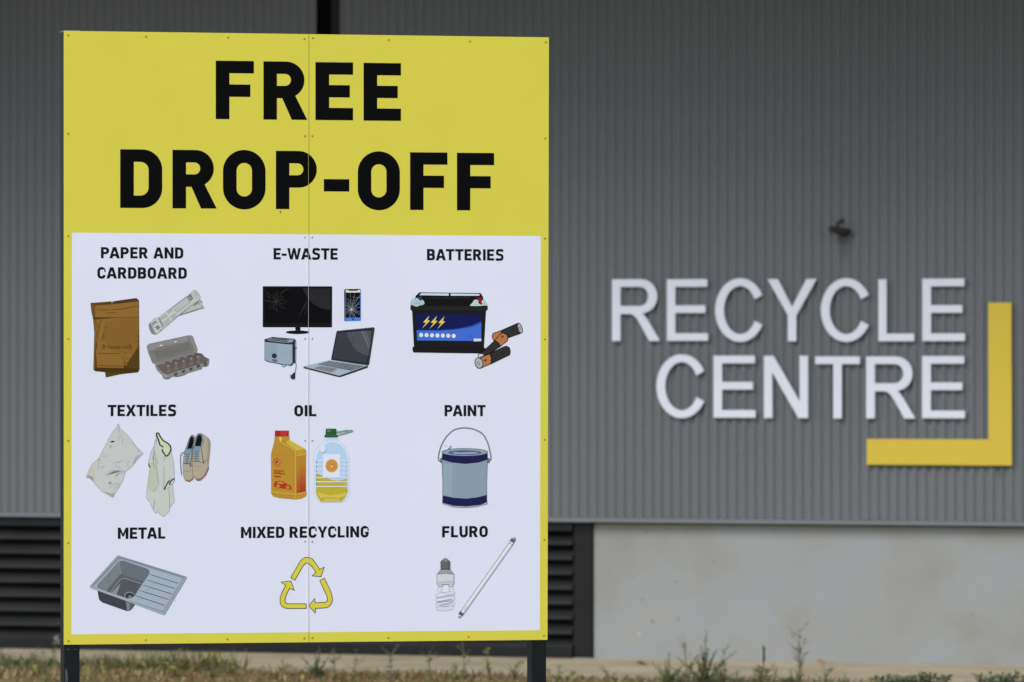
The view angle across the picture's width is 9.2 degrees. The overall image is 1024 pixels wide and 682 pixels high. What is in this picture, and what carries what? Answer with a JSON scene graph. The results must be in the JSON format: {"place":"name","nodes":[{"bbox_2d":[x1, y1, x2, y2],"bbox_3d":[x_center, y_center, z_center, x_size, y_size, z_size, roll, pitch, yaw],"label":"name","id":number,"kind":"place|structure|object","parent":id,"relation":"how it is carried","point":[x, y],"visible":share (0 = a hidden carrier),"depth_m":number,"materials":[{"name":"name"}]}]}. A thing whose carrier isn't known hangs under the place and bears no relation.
{"place":"outdoors","nodes":[
{"label":"outdoors","id":0,"kind":"place"},
{"bbox_2d":[0,648,972,681],"bbox_3d":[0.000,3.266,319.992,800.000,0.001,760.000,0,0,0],"label":"ground","id":1,"kind":"structure","parent":0,"point":[41,679],"depth_m":46.25,"materials":[{"name":"green plant"}]},
{"bbox_2d":[0,647,14,671],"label":"weed","id":2,"kind":"object","parent":1,"relation":"on","point":[4,661],"visible":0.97,"depth_m":47.02,"materials":[{"name":"green plant"}]},
{"bbox_2d":[2,657,22,670],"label":"weed","id":3,"kind":"object","parent":1,"relation":"on","point":[17,663],"visible":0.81,"depth_m":47.01,"materials":[{"name":"green plant"}]},
{"bbox_2d":[20,645,42,673],"bbox_3d":[-3.540,2.353,46.990,0.166,0.222,0.119,0,0,6],"label":"weed","id":4,"kind":"object","parent":1,"relation":"on","point":[30,663],"visible":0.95,"depth_m":46.96,"materials":[{"name":"green plant"}]},
{"bbox_2d":[33,649,47,671],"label":"weed","id":5,"kind":"object","parent":1,"relation":"on","point":[40,666],"visible":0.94,"depth_m":46.93,"materials":[{"name":"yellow plant"}]},
{"bbox_2d":[50,634,59,673],"bbox_3d":[-3.373,2.311,47.018,0.116,0.299,0.085,0,0,21],"label":"weed","id":6,"kind":"object","parent":1,"relation":"on","point":[52,660],"visible":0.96,"depth_m":47.02,"materials":[{"name":"green plant"}]},
{"bbox_2d":[85,662,110,675],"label":"weed","id":7,"kind":"object","parent":1,"relation":"on","point":[103,672],"visible":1,"depth_m":46.54,"materials":[{"name":"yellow plant"}]},
{"bbox_2d":[166,649,182,676],"bbox_3d":[-2.466,2.354,46.519,0.090,0.214,0.162,0,0,34],"label":"weed","id":8,"kind":"object","parent":1,"relation":"on","point":[171,667],"visible":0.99,"depth_m":46.53,"materials":[{"name":"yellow plant"}]},
{"bbox_2d":[202,652,217,677],"bbox_3d":[-2.203,2.362,46.429,0.065,0.198,0.231,0,0,28],"label":"weed","id":9,"kind":"object","parent":1,"relation":"on","point":[212,668],"visible":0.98,"depth_m":46.45,"materials":[{"name":"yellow plant"}]},
{"bbox_2d":[216,652,235,677],"bbox_3d":[-2.073,2.367,46.536,0.092,0.187,0.267,0,0,-27],"label":"weed","id":10,"kind":"object","parent":1,"relation":"on","point":[230,667],"visible":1,"depth_m":46.51,"materials":[{"name":"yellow plant"}]},
{"bbox_2d":[280,658,292,677],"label":"weed","id":11,"kind":"object","parent":1,"relation":"on","point":[287,670],"visible":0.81,"depth_m":46.25,"materials":[{"name":"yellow plant"}]},
{"bbox_2d":[60,30,548,681],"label":"drop off sign","id":12,"kind":"object","parent":1,"relation":"on","point":[304,336],"visible":1,"depth_m":31.96,"materials":[{"name":"yellow"}]},
{"bbox_2d":[300,646,329,677],"bbox_3d":[-1.421,2.334,46.196,0.219,0.258,0.178,0,0,-7],"label":"weed","id":13,"kind":"object","parent":1,"relation":"on","point":[316,670],"visible":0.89,"depth_m":46.20,"materials":[{"name":"green plant"}]},
{"bbox_2d":[328,647,341,679],"bbox_3d":[-1.279,2.339,46.208,0.130,0.244,0.114,0,0,21],"label":"weed","id":14,"kind":"object","parent":1,"relation":"on","point":[333,661],"visible":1,"depth_m":46.22,"materials":[{"name":"green plant"}]},
{"bbox_2d":[345,650,364,679],"bbox_3d":[-1.139,2.344,46.181,0.153,0.238,0.070,0,0,-10],"label":"weed","id":15,"kind":"object","parent":1,"relation":"on","point":[356,659],"visible":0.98,"depth_m":46.17,"materials":[{"name":"green plant"}]},
{"bbox_2d":[380,644,398,680],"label":"weed","id":16,"kind":"object","parent":1,"relation":"on","point":[390,666],"visible":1,"depth_m":45.96,"materials":[{"name":"green plant"}]},
{"bbox_2d":[418,647,438,681],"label":"weed","id":17,"kind":"object","parent":1,"relation":"on","point":[429,671],"visible":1,"depth_m":45.85,"materials":[{"name":"green plant"}]},
{"bbox_2d":[451,663,461,681],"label":"weed","id":18,"kind":"object","parent":1,"relation":"on","point":[456,677],"visible":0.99,"depth_m":45.78,"materials":[{"name":"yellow plant"}]},
{"bbox_2d":[456,641,470,680],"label":"weed","id":19,"kind":"object","parent":1,"relation":"on","point":[464,676],"visible":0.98,"depth_m":45.87,"materials":[{"name":"green plant"}]},
{"bbox_2d":[483,647,493,681],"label":"weed","id":20,"kind":"object","parent":1,"relation":"on","point":[489,669],"visible":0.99,"depth_m":45.81,"materials":[{"name":"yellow plant"}]},
{"bbox_2d":[0,0,1023,665],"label":"warehouse building","id":21,"kind":"structure","parent":1,"relation":"on","point":[718,144],"depth_m":48.98,"materials":[{"name":"grey metal"}]},
{"bbox_2d":[612,278,965,418],"bbox_3d":[2.108,0.056,48.786,2.838,1.075,0.040,0,0,21],"label":"recycle centre sign","id":22,"kind":"object","parent":21,"relation":"attached to","point":[772,367],"visible":1,"depth_m":48.74,"materials":[{"name":"white metal"}]},
{"bbox_2d":[828,218,850,236],"bbox_3d":[2.498,-0.865,48.574,0.187,0.141,0.103,0,0,-28],"label":"wall fitting","id":23,"kind":"object","parent":21,"relation":"attached to","point":[842,231],"depth_m":48.55,"materials":[{"name":"grey metal"}]},
{"bbox_2d":[867,303,1011,465],"bbox_3d":[3.245,0.325,48.357,1.146,1.232,0.040,0,0,21],"label":"corner bracket sign","id":24,"kind":"object","parent":21,"relation":"attached to","point":[995,448],"visible":1,"depth_m":48.20,"materials":[{"name":"yellow metal"}]},
{"bbox_2d":[502,660,526,681],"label":"weed","id":25,"kind":"object","parent":1,"relation":"on","point":[514,673],"visible":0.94,"depth_m":45.73,"materials":[{"name":"green plant"}]},
{"bbox_2d":[546,665,575,681],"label":"weed","id":26,"kind":"object","parent":1,"relation":"on","point":[559,672],"visible":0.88,"depth_m":45.52,"materials":[{"name":"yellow plant"}]},
{"bbox_2d":[598,665,615,681],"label":"weed","id":27,"kind":"object","parent":1,"relation":"on","point":[608,675],"visible":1,"depth_m":45.33,"materials":[{"name":"green plant"}]},
{"bbox_2d":[653,653,683,681],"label":"weed","id":28,"kind":"object","parent":1,"relation":"on","point":[667,672],"visible":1,"depth_m":45.05,"materials":[{"name":"green plant"}]},
{"bbox_2d":[660,669,700,681],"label":"weed","id":29,"kind":"object","parent":1,"relation":"on","point":[678,678],"visible":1,"depth_m":44.98,"materials":[{"name":"green plant"}]},
{"bbox_2d":[677,634,698,681],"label":"weed","id":30,"kind":"object","parent":1,"relation":"on","point":[686,673],"visible":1,"depth_m":45.08,"materials":[{"name":"green plant"}]},
{"bbox_2d":[670,630,735,681],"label":"weed","id":31,"kind":"object","parent":1,"relation":"on","point":[703,670],"visible":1,"depth_m":45.07,"materials":[{"name":"green plant"}]},
{"bbox_2d":[684,662,739,681],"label":"weed","id":32,"kind":"object","parent":1,"relation":"on","point":[713,678],"visible":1,"depth_m":44.93,"materials":[{"name":"green plant"}]},
{"bbox_2d":[709,643,730,681],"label":"weed","id":33,"kind":"object","parent":1,"relation":"on","point":[722,671],"visible":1,"depth_m":44.95,"materials":[{"name":"green plant"}]},
{"bbox_2d":[726,673,751,681],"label":"weed","id":34,"kind":"object","parent":1,"relation":"on","point":[732,679],"visible":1,"depth_m":44.82,"materials":[{"name":"green plant"}]},
{"bbox_2d":[750,645,773,681],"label":"weed","id":35,"kind":"object","parent":1,"relation":"on","point":[760,672],"visible":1,"depth_m":44.92,"materials":[{"name":"green plant"}]},
{"bbox_2d":[752,662,780,681],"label":"weed","id":36,"kind":"object","parent":1,"relation":"on","point":[765,677],"visible":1,"depth_m":44.75,"materials":[{"name":"green plant"}]},
{"bbox_2d":[781,668,796,681],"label":"weed","id":37,"kind":"object","parent":1,"relation":"on","point":[790,679],"visible":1,"depth_m":44.68,"materials":[{"name":"green plant"}]},
{"bbox_2d":[789,622,808,681],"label":"weed","id":38,"kind":"object","parent":1,"relation":"on","point":[798,678],"visible":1,"depth_m":44.90,"materials":[{"name":"green plant"}]},
{"bbox_2d":[814,662,834,681],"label":"weed","id":39,"kind":"object","parent":1,"relation":"on","point":[826,675],"visible":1,"depth_m":44.54,"materials":[{"name":"green plant"}]},
{"bbox_2d":[837,674,849,681],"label":"weed","id":40,"kind":"object","parent":1,"relation":"on","point":[843,679],"visible":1,"depth_m":44.51,"materials":[{"name":"green plant"}]},
{"bbox_2d":[870,673,907,681],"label":"weed","id":41,"kind":"object","parent":1,"relation":"on","point":[883,679],"visible":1,"depth_m":44.29,"materials":[{"name":"green plant"}]},
{"bbox_2d":[902,672,929,681],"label":"weed","id":42,"kind":"object","parent":1,"relation":"on","point":[912,678],"visible":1,"depth_m":44.17,"materials":[{"name":"green plant"}]},
{"bbox_2d":[913,671,952,681],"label":"weed","id":43,"kind":"object","parent":1,"relation":"on","point":[940,679],"visible":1,"depth_m":44.15,"materials":[{"name":"green plant"}]},
{"bbox_2d":[971,671,1016,681],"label":"weed","id":44,"kind":"object","parent":1,"relation":"on","point":[991,679],"visible":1,"depth_m":44.00,"materials":[{"name":"green plant"}]},
{"bbox_2d":[992,670,1023,681],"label":"weed","id":45,"kind":"object","parent":1,"relation":"on","point":[997,676],"visible":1,"depth_m":43.91,"materials":[{"name":"green plant"}]},
{"bbox_2d":[0,648,1023,681],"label":"path","id":46,"kind":"structure","parent":0,"point":[633,668],"depth_m":48.29,"materials":[{"name":"concrete"}]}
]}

